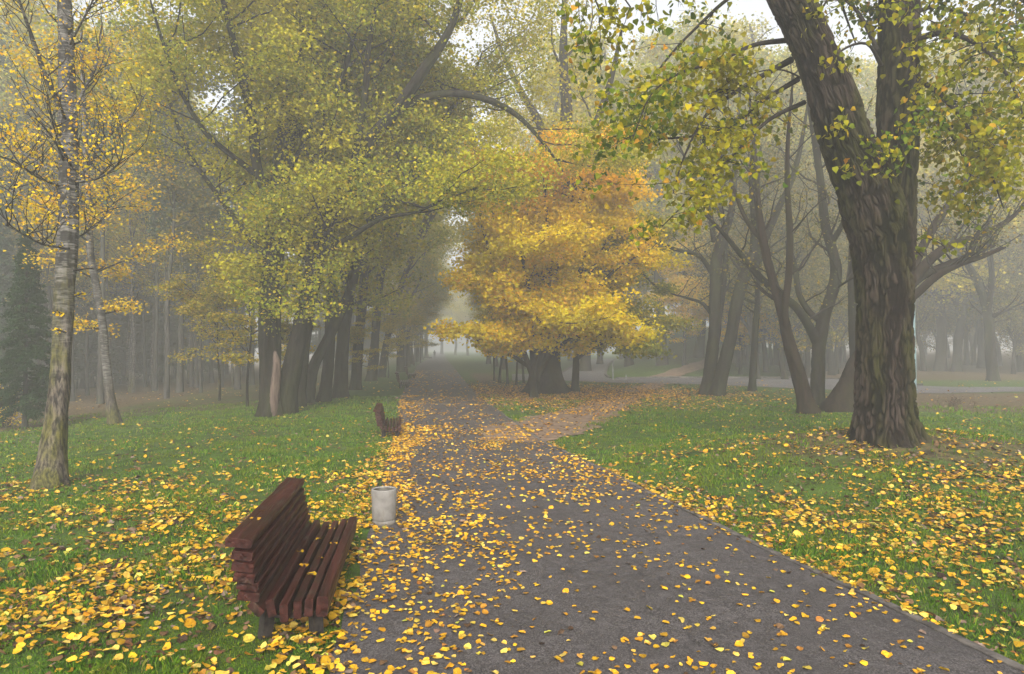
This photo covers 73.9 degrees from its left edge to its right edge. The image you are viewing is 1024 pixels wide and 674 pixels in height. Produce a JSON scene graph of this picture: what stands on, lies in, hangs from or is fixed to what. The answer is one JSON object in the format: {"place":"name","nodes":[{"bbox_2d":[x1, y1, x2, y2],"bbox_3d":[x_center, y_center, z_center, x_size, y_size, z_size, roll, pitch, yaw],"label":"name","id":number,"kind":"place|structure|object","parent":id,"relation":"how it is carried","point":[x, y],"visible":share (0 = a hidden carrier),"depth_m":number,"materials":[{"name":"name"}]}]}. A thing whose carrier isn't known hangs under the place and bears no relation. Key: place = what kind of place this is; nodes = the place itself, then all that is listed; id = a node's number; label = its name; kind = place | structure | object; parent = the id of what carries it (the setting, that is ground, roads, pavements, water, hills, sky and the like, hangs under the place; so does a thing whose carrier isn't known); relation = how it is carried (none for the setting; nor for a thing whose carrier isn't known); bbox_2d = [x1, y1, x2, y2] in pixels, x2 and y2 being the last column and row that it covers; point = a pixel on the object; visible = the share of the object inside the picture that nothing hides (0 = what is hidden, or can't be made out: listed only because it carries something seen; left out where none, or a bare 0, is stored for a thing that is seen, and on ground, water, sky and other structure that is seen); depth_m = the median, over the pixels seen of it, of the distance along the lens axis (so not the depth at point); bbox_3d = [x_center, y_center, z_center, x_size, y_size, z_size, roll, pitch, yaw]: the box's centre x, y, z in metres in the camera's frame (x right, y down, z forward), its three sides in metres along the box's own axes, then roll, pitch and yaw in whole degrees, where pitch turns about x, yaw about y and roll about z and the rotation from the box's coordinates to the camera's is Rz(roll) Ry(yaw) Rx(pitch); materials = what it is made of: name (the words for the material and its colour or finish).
{"place":"outdoors","nodes":[
{"label":"outdoors","id":0,"kind":"place"},
{"bbox_2d":[0,327,1023,673],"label":"ground","id":1,"kind":"structure","parent":0,"point":[474,369],"depth_m":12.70,"materials":[{"name":"green plant"}]},
{"bbox_2d":[0,185,33,397],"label":"spruce tree","id":2,"kind":"object","parent":1,"relation":"on","point":[5,244],"visible":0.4,"depth_m":36.27,"materials":[{"name":"green plant"}]},
{"bbox_2d":[0,26,46,220],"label":"woodland tree","id":3,"kind":"object","parent":1,"relation":"on","point":[2,60],"visible":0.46,"depth_m":40.68,"materials":[{"name":"green plant"}]},
{"bbox_2d":[0,143,51,388],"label":"spruce tree","id":4,"kind":"object","parent":1,"relation":"on","point":[9,274],"visible":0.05,"depth_m":47.94,"materials":[{"name":"green plant"}]},
{"bbox_2d":[0,228,68,428],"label":"spruce tree","id":5,"kind":"object","parent":1,"relation":"on","point":[19,354],"visible":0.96,"depth_m":23.65,"materials":[{"name":"green plant"}]},
{"bbox_2d":[0,77,80,384],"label":"woodland tree","id":6,"kind":"object","parent":1,"relation":"on","point":[16,225],"visible":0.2,"depth_m":42.00,"materials":[{"name":"green plant"}]},
{"bbox_2d":[0,82,93,367],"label":"woodland tree","id":7,"kind":"object","parent":1,"relation":"on","point":[49,278],"visible":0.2,"depth_m":40.66,"materials":[{"name":"green plant"}]},
{"bbox_2d":[0,100,98,394],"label":"woodland tree","id":8,"kind":"object","parent":1,"relation":"on","point":[27,178],"visible":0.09,"depth_m":43.67,"materials":[{"name":"green plant"}]},
{"bbox_2d":[23,166,98,379],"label":"spruce tree","id":9,"kind":"object","parent":1,"relation":"on","point":[80,336],"visible":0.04,"depth_m":52.59,"materials":[{"name":"green plant"}]},
{"bbox_2d":[7,62,126,400],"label":"woodland tree","id":10,"kind":"object","parent":1,"relation":"on","point":[72,395],"visible":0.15,"depth_m":39.45,"materials":[{"name":"green plant"}]},
{"bbox_2d":[0,0,147,395],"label":"poplar tree","id":11,"kind":"object","parent":1,"relation":"on","point":[24,47],"visible":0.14,"depth_m":48.35,"materials":[{"name":"green plant"}]},
{"bbox_2d":[26,137,125,395],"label":"woodland tree","id":12,"kind":"object","parent":1,"relation":"on","point":[87,391],"visible":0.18,"depth_m":45.88,"materials":[{"name":"green plant"}]},
{"bbox_2d":[0,0,166,489],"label":"birch tree","id":13,"kind":"object","parent":1,"relation":"on","point":[51,470],"visible":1,"depth_m":12.68,"materials":[{"name":"yellow plant"}]},
{"bbox_2d":[2,15,164,388],"bbox_3d":[-38.481,-12.149,58.962,18.831,34.488,14.914,0,-1,-15],"label":"poplar tree","id":14,"kind":"object","parent":1,"relation":"on","point":[91,383],"visible":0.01,"depth_m":59.79,"materials":[{"name":"green plant"}]},
{"bbox_2d":[24,119,149,317],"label":"poplar tree","id":15,"kind":"object","parent":1,"relation":"on","point":[109,282],"visible":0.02,"depth_m":57.73,"materials":[{"name":"green plant"}]},
{"bbox_2d":[56,129,136,361],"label":"birch tree","id":16,"kind":"object","parent":1,"relation":"on","point":[106,294],"visible":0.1,"depth_m":48.47,"materials":[{"name":"yellow plant"}]},
{"bbox_2d":[0,13,195,423],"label":"birch tree","id":17,"kind":"object","parent":1,"relation":"on","point":[113,416],"visible":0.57,"depth_m":23.88,"materials":[{"name":"yellow plant"}]},
{"bbox_2d":[53,9,149,403],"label":"woodland tree","id":18,"kind":"object","parent":1,"relation":"on","point":[100,399],"visible":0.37,"depth_m":35.93,"materials":[{"name":"green plant"}]},
{"bbox_2d":[74,277,129,382],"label":"spruce tree","id":19,"kind":"object","parent":1,"relation":"on","point":[115,345],"visible":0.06,"depth_m":59.79,"materials":[{"name":"green plant"}]},
{"bbox_2d":[91,196,159,384],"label":"spruce tree","id":20,"kind":"object","parent":1,"relation":"on","point":[117,319],"visible":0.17,"depth_m":65.38,"materials":[{"name":"green plant"}]},
{"bbox_2d":[96,140,157,392],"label":"birch tree","id":21,"kind":"object","parent":1,"relation":"on","point":[132,390],"visible":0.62,"depth_m":46.58,"materials":[{"name":"yellow plant"}]},
{"bbox_2d":[97,118,158,391],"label":"birch tree","id":22,"kind":"object","parent":1,"relation":"on","point":[130,317],"visible":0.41,"depth_m":47.86,"materials":[{"name":"yellow plant"}]},
{"bbox_2d":[100,84,189,390],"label":"woodland tree","id":23,"kind":"object","parent":1,"relation":"on","point":[155,355],"visible":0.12,"depth_m":47.74,"materials":[{"name":"green plant"}]},
{"bbox_2d":[110,171,184,386],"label":"woodland tree","id":24,"kind":"object","parent":1,"relation":"on","point":[144,285],"visible":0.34,"depth_m":55.53,"materials":[{"name":"green plant"}]},
{"bbox_2d":[78,3,233,384],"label":"poplar tree","id":25,"kind":"object","parent":1,"relation":"on","point":[123,371],"visible":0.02,"depth_m":65.56,"materials":[{"name":"green plant"}]},
{"bbox_2d":[134,175,188,387],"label":"birch tree","id":26,"kind":"object","parent":1,"relation":"on","point":[152,336],"visible":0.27,"depth_m":53.91,"materials":[{"name":"yellow plant"}]},
{"bbox_2d":[122,95,201,382],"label":"woodland tree","id":27,"kind":"object","parent":1,"relation":"on","point":[169,220],"visible":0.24,"depth_m":43.97,"materials":[{"name":"green plant"}]},
{"bbox_2d":[104,22,227,398],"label":"woodland tree","id":28,"kind":"object","parent":1,"relation":"on","point":[175,189],"visible":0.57,"depth_m":38.10,"materials":[{"name":"green plant"}]},
{"bbox_2d":[135,206,206,381],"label":"spruce tree","id":29,"kind":"object","parent":1,"relation":"on","point":[173,329],"visible":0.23,"depth_m":66.94,"materials":[{"name":"green plant"}]},
{"bbox_2d":[133,37,223,392],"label":"woodland tree","id":30,"kind":"object","parent":1,"relation":"on","point":[179,380],"visible":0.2,"depth_m":43.93,"materials":[{"name":"green plant"}]},
{"bbox_2d":[151,163,230,387],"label":"woodland tree","id":31,"kind":"object","parent":1,"relation":"on","point":[196,369],"visible":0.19,"depth_m":49.27,"materials":[{"name":"green plant"}]},
{"bbox_2d":[162,103,225,392],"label":"woodland tree","id":32,"kind":"object","parent":1,"relation":"on","point":[198,284],"visible":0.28,"depth_m":41.86,"materials":[{"name":"green plant"}]},
{"bbox_2d":[168,98,225,386],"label":"woodland tree","id":33,"kind":"object","parent":1,"relation":"on","point":[191,377],"visible":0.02,"depth_m":51.94,"materials":[{"name":"green plant"}]},
{"bbox_2d":[142,236,258,400],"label":"maple sapling","id":34,"kind":"object","parent":1,"relation":"on","point":[198,305],"visible":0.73,"depth_m":32.74,"materials":[{"name":"yellow plant"}]},
{"bbox_2d":[185,178,248,388],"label":"birch tree","id":35,"kind":"object","parent":1,"relation":"on","point":[206,270],"visible":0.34,"depth_m":45.89,"materials":[{"name":"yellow plant"}]},
{"bbox_2d":[184,109,259,386],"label":"woodland tree","id":36,"kind":"object","parent":1,"relation":"on","point":[221,326],"visible":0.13,"depth_m":49.31,"materials":[{"name":"green plant"}]},
{"bbox_2d":[195,58,270,389],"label":"woodland tree","id":37,"kind":"object","parent":1,"relation":"on","point":[237,383],"visible":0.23,"depth_m":43.86,"materials":[{"name":"green plant"}]},
{"bbox_2d":[22,0,448,417],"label":"poplar tree","id":38,"kind":"object","parent":1,"relation":"on","point":[168,60],"visible":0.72,"depth_m":23.20,"materials":[{"name":"green plant"}]},
{"bbox_2d":[190,213,317,406],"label":"maple sapling","id":39,"kind":"object","parent":1,"relation":"on","point":[231,317],"visible":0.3,"depth_m":28.89,"materials":[{"name":"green plant"}]},
{"bbox_2d":[224,477,356,639],"bbox_3d":[-2.089,2.098,6.793,0.834,0.919,2.670,0,-1,-8],"label":"park bench","id":40,"kind":"object","parent":1,"relation":"on","point":[271,578],"visible":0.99,"depth_m":6.08,"materials":[{"name":"paint"}]},
{"bbox_2d":[162,0,484,401],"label":"poplar tree","id":41,"kind":"object","parent":1,"relation":"on","point":[324,394],"visible":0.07,"depth_m":29.96,"materials":[{"name":"green plant"}]},
{"bbox_2d":[185,1,496,406],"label":"poplar tree","id":42,"kind":"object","parent":1,"relation":"on","point":[302,398],"visible":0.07,"depth_m":25.65,"materials":[{"name":"green plant"}]},
{"bbox_2d":[322,298,385,369],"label":"maple sapling","id":43,"kind":"object","parent":1,"relation":"on","point":[361,335],"visible":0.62,"depth_m":37.83,"materials":[{"name":"green plant"}]},
{"bbox_2d":[245,3,496,398],"bbox_3d":[-6.682,-9.986,32.310,9.865,26.528,15.443,1,-1,-37],"label":"poplar tree","id":44,"kind":"object","parent":1,"relation":"on","point":[340,387],"visible":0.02,"depth_m":32.10,"materials":[{"name":"green plant"}]},
{"bbox_2d":[217,37,531,402],"bbox_3d":[-6.104,-7.624,28.764,11.143,21.774,15.299,0,-1,-26],"label":"poplar tree","id":45,"kind":"object","parent":1,"relation":"on","point":[322,349],"visible":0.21,"depth_m":27.97,"materials":[{"name":"green plant"}]},
{"bbox_2d":[373,403,400,437],"bbox_3d":[-3.474,2.331,19.069,0.734,0.809,2.349,0,-1,-9],"label":"park bench","id":46,"kind":"object","parent":1,"relation":"on","point":[382,422],"visible":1,"depth_m":18.09,"materials":[{"name":"paint"}]},
{"bbox_2d":[365,289,411,377],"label":"maple sapling","id":47,"kind":"object","parent":1,"relation":"on","point":[390,324],"visible":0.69,"depth_m":52.59,"materials":[{"name":"green plant"}]},
{"bbox_2d":[305,27,476,389],"bbox_3d":[-8.508,-9.987,38.504,13.880,26.689,14.851,0,-1,0],"label":"poplar tree","id":48,"kind":"object","parent":1,"relation":"on","point":[356,377],"visible":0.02,"depth_m":38.02,"materials":[{"name":"green plant"}]},
{"bbox_2d":[368,275,429,370],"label":"maple sapling","id":49,"kind":"object","parent":1,"relation":"on","point":[414,319],"visible":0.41,"depth_m":61.56,"materials":[{"name":"green plant"}]},
{"bbox_2d":[340,2,484,380],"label":"poplar tree","id":50,"kind":"object","parent":1,"relation":"on","point":[371,375],"visible":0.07,"depth_m":48.25,"materials":[{"name":"green plant"}]},
{"bbox_2d":[382,268,447,365],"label":"maple sapling","id":51,"kind":"object","parent":1,"relation":"on","point":[428,298],"visible":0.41,"depth_m":73.99,"materials":[{"name":"green plant"}]},
{"bbox_2d":[373,209,470,366],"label":"poplar tree","id":52,"kind":"object","parent":1,"relation":"on","point":[450,250],"visible":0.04,"depth_m":82.00,"materials":[{"name":"green plant"}]},
{"bbox_2d":[391,251,455,363],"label":"poplar tree","id":53,"kind":"object","parent":1,"relation":"on","point":[446,296],"visible":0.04,"depth_m":95.52,"materials":[{"name":"green plant"}]},
{"bbox_2d":[379,203,470,371],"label":"poplar tree","id":54,"kind":"object","parent":1,"relation":"on","point":[426,264],"visible":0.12,"depth_m":66.58,"materials":[{"name":"green plant"}]},
{"bbox_2d":[204,0,666,414],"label":"poplar tree","id":55,"kind":"object","parent":1,"relation":"on","point":[327,216],"visible":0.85,"depth_m":23.88,"materials":[{"name":"green plant"}]},
{"bbox_2d":[375,71,507,376],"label":"poplar tree","id":56,"kind":"object","parent":1,"relation":"on","point":[440,237],"visible":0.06,"depth_m":53.56,"materials":[{"name":"green plant"}]},
{"bbox_2d":[448,289,484,355],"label":"poplar tree","id":57,"kind":"object","parent":1,"relation":"on","point":[462,314],"visible":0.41,"depth_m":187.44,"materials":[{"name":"green plant"}]},
{"bbox_2d":[0,370,1023,673],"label":"fallen leaves","id":58,"kind":"object","parent":1,"relation":"on","point":[348,594],"depth_m":8.59,"materials":[{"name":"yellow plant"}]},
{"bbox_2d":[399,0,625,393],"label":"poplar tree","id":59,"kind":"object","parent":1,"relation":"on","point":[552,381],"visible":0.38,"depth_m":35.91,"materials":[{"name":"green plant"}]},
{"bbox_2d":[441,16,607,303],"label":"poplar tree","id":60,"kind":"object","parent":1,"relation":"on","point":[523,111],"visible":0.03,"depth_m":60.46,"materials":[{"name":"green plant"}]},
{"bbox_2d":[423,117,693,397],"bbox_3d":[2.279,-3.392,31.488,10.820,13.329,10.534,-1,-1,33],"label":"maple tree","id":61,"kind":"object","parent":1,"relation":"on","point":[567,240],"visible":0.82,"depth_m":30.28,"materials":[{"name":"yellow plant"}]},
{"bbox_2d":[517,21,683,370],"bbox_3d":[8.602,-13.905,67.130,15.511,35.867,19.584,0,-1,-16],"label":"poplar tree","id":62,"kind":"object","parent":1,"relation":"on","point":[585,363],"visible":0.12,"depth_m":64.52,"materials":[{"name":"green plant"}]},
{"bbox_2d":[535,202,704,391],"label":"maple tree","id":63,"kind":"object","parent":1,"relation":"on","point":[668,323],"visible":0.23,"depth_m":36.03,"materials":[{"name":"yellow plant"}]},
{"bbox_2d":[611,5,730,365],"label":"poplar tree","id":64,"kind":"object","parent":1,"relation":"on","point":[662,57],"visible":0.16,"depth_m":66.36,"materials":[{"name":"green plant"}]},
{"bbox_2d":[330,352,1023,673],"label":"footpath","id":65,"kind":"structure","parent":1,"relation":"on","point":[608,599],"depth_m":6.64,"materials":[{"name":"grey asphalt"}]},
{"bbox_2d":[371,486,396,525],"bbox_3d":[-1.735,2.307,9.227,0.342,0.504,0.344,0,-1,0],"label":"litter bin","id":66,"kind":"object","parent":65,"relation":"on","point":[383,505],"visible":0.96,"depth_m":9.09,"materials":[{"name":"concrete"}]},
{"bbox_2d":[639,224,735,365],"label":"maple tree","id":67,"kind":"object","parent":1,"relation":"on","point":[693,308],"visible":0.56,"depth_m":65.38,"materials":[{"name":"yellow plant"}]},
{"bbox_2d":[631,40,747,357],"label":"poplar tree","id":68,"kind":"object","parent":1,"relation":"on","point":[699,351],"visible":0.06,"depth_m":73.40,"materials":[{"name":"green plant"}]},
{"bbox_2d":[620,17,794,394],"bbox_3d":[10.064,-6.923,35.467,10.683,20.493,5.872,0,-1,-24],"label":"alder tree","id":69,"kind":"object","parent":1,"relation":"on","point":[719,285],"visible":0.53,"depth_m":34.75,"materials":[{"name":"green plant"}]},
{"bbox_2d":[695,268,779,374],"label":"maple tree","id":70,"kind":"object","parent":1,"relation":"on","point":[742,329],"visible":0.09,"depth_m":57.43,"materials":[{"name":"green plant"}]},
{"bbox_2d":[671,4,812,364],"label":"poplar tree","id":71,"kind":"object","parent":1,"relation":"on","point":[740,40],"visible":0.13,"depth_m":66.39,"materials":[{"name":"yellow plant"}]},
{"bbox_2d":[562,358,922,385],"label":"road kerb","id":72,"kind":"structure","parent":1,"relation":"on","point":[605,371],"depth_m":52.76,"materials":[{"name":"concrete"}]},
{"bbox_2d":[467,383,1023,671],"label":"kerb","id":73,"kind":"structure","parent":1,"relation":"on","point":[962,640],"depth_m":6.84,"materials":[{"name":"concrete"}]},
{"bbox_2d":[673,106,823,378],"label":"woodland tree","id":74,"kind":"object","parent":1,"relation":"on","point":[748,323],"visible":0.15,"depth_m":51.40,"materials":[{"name":"green plant"}]},
{"bbox_2d":[706,139,793,391],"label":"alder tree","id":75,"kind":"object","parent":1,"relation":"on","point":[752,385],"visible":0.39,"depth_m":36.64,"materials":[{"name":"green plant"}]},
{"bbox_2d":[676,50,833,413],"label":"alder tree","id":76,"kind":"object","parent":1,"relation":"on","point":[806,402],"visible":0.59,"depth_m":24.60,"materials":[{"name":"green plant"}]},
{"bbox_2d":[674,64,873,405],"bbox_3d":[10.408,-4.637,27.589,11.011,15.728,5.601,0,-1,-24],"label":"alder tree","id":77,"kind":"object","parent":1,"relation":"on","point":[817,333],"visible":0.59,"depth_m":27.93,"materials":[{"name":"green plant"}]},
{"bbox_2d":[696,48,856,395],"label":"alder tree","id":78,"kind":"object","parent":1,"relation":"on","point":[719,385],"visible":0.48,"depth_m":33.70,"materials":[{"name":"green plant"}]},
{"bbox_2d":[700,167,857,378],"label":"woodland tree","id":79,"kind":"object","parent":1,"relation":"on","point":[806,277],"visible":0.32,"depth_m":49.21,"materials":[{"name":"green plant"}]},
{"bbox_2d":[544,0,1023,448],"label":"poplar tree","id":80,"kind":"object","parent":1,"relation":"on","point":[874,180],"visible":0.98,"depth_m":12.63,"materials":[{"name":"green plant"}]},
{"bbox_2d":[761,143,848,374],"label":"woodland tree","id":81,"kind":"object","parent":1,"relation":"on","point":[831,363],"visible":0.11,"depth_m":57.74,"materials":[{"name":"green plant"}]},
{"bbox_2d":[772,181,848,376],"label":"woodland tree","id":82,"kind":"object","parent":1,"relation":"on","point":[807,358],"visible":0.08,"depth_m":53.78,"materials":[{"name":"green plant"}]},
{"bbox_2d":[764,41,877,191],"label":"poplar tree","id":83,"kind":"object","parent":1,"relation":"on","point":[859,81],"visible":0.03,"depth_m":71.69,"materials":[{"name":"yellow plant"}]},
{"bbox_2d":[770,86,876,355],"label":"alder tree","id":84,"kind":"object","parent":1,"relation":"on","point":[851,317],"visible":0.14,"depth_m":28.27,"materials":[{"name":"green plant"}]},
{"bbox_2d":[802,205,847,373],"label":"woodland tree","id":85,"kind":"object","parent":1,"relation":"on","point":[836,348],"visible":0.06,"depth_m":59.78,"materials":[{"name":"green plant"}]},
{"bbox_2d":[855,41,962,166],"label":"poplar tree","id":86,"kind":"object","parent":1,"relation":"on","point":[872,124],"visible":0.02,"depth_m":76.79,"materials":[{"name":"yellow plant"}]},
{"bbox_2d":[819,36,1023,412],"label":"alder tree","id":87,"kind":"object","parent":1,"relation":"on","point":[840,398],"visible":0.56,"depth_m":25.27,"materials":[{"name":"green plant"}]},
{"bbox_2d":[915,203,960,370],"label":"woodland tree","id":88,"kind":"object","parent":1,"relation":"on","point":[923,302],"visible":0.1,"depth_m":65.85,"materials":[{"name":"green plant"}]},
{"bbox_2d":[915,277,967,351],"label":"woodland tree","id":89,"kind":"object","parent":1,"relation":"on","point":[931,324],"visible":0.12,"depth_m":72.80,"materials":[{"name":"green plant"}]},
{"bbox_2d":[870,9,1023,370],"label":"poplar tree","id":90,"kind":"object","parent":1,"relation":"on","point":[940,362],"visible":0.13,"depth_m":62.76,"materials":[{"name":"yellow plant"}]},
{"bbox_2d":[917,152,1023,380],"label":"alder tree","id":91,"kind":"object","parent":1,"relation":"on","point":[986,298],"visible":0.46,"depth_m":48.23,"materials":[{"name":"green plant"}]},
{"bbox_2d":[920,8,1023,368],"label":"poplar tree","id":92,"kind":"object","parent":1,"relation":"on","point":[980,351],"visible":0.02,"depth_m":71.57,"materials":[{"name":"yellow plant"}]},
{"bbox_2d":[922,180,1022,371],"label":"alder tree","id":93,"kind":"object","parent":1,"relation":"on","point":[956,365],"visible":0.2,"depth_m":64.86,"materials":[{"name":"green plant"}]},
{"bbox_2d":[940,37,1023,371],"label":"poplar tree","id":94,"kind":"object","parent":1,"relation":"on","point":[1019,358],"visible":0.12,"depth_m":63.59,"materials":[{"name":"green plant"}]},
{"bbox_2d":[961,235,1023,373],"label":"woodland tree","id":95,"kind":"object","parent":1,"relation":"on","point":[1010,326],"visible":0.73,"depth_m":59.59,"materials":[{"name":"green plant"}]},
{"bbox_2d":[0,0,1023,355],"label":"sky","id":96,"kind":"structure","parent":0,"point":[748,7],"materials":[{"name":"white"}]},
{"bbox_2d":[480,383,666,441],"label":"dirt track","id":97,"kind":"structure","parent":0,"point":[584,419],"depth_m":21.21,"materials":[{"name":"brown soil"}]},
{"bbox_2d":[562,359,612,377],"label":"side road","id":98,"kind":"structure","parent":0,"point":[598,370],"depth_m":66.04,"materials":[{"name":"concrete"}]},
{"bbox_2d":[652,349,760,375],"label":"hill track","id":99,"kind":"structure","parent":0,"point":[688,368],"depth_m":61.58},
{"bbox_2d":[512,374,1023,392],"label":"road","id":100,"kind":"structure","parent":0,"point":[788,383],"depth_m":45.73,"materials":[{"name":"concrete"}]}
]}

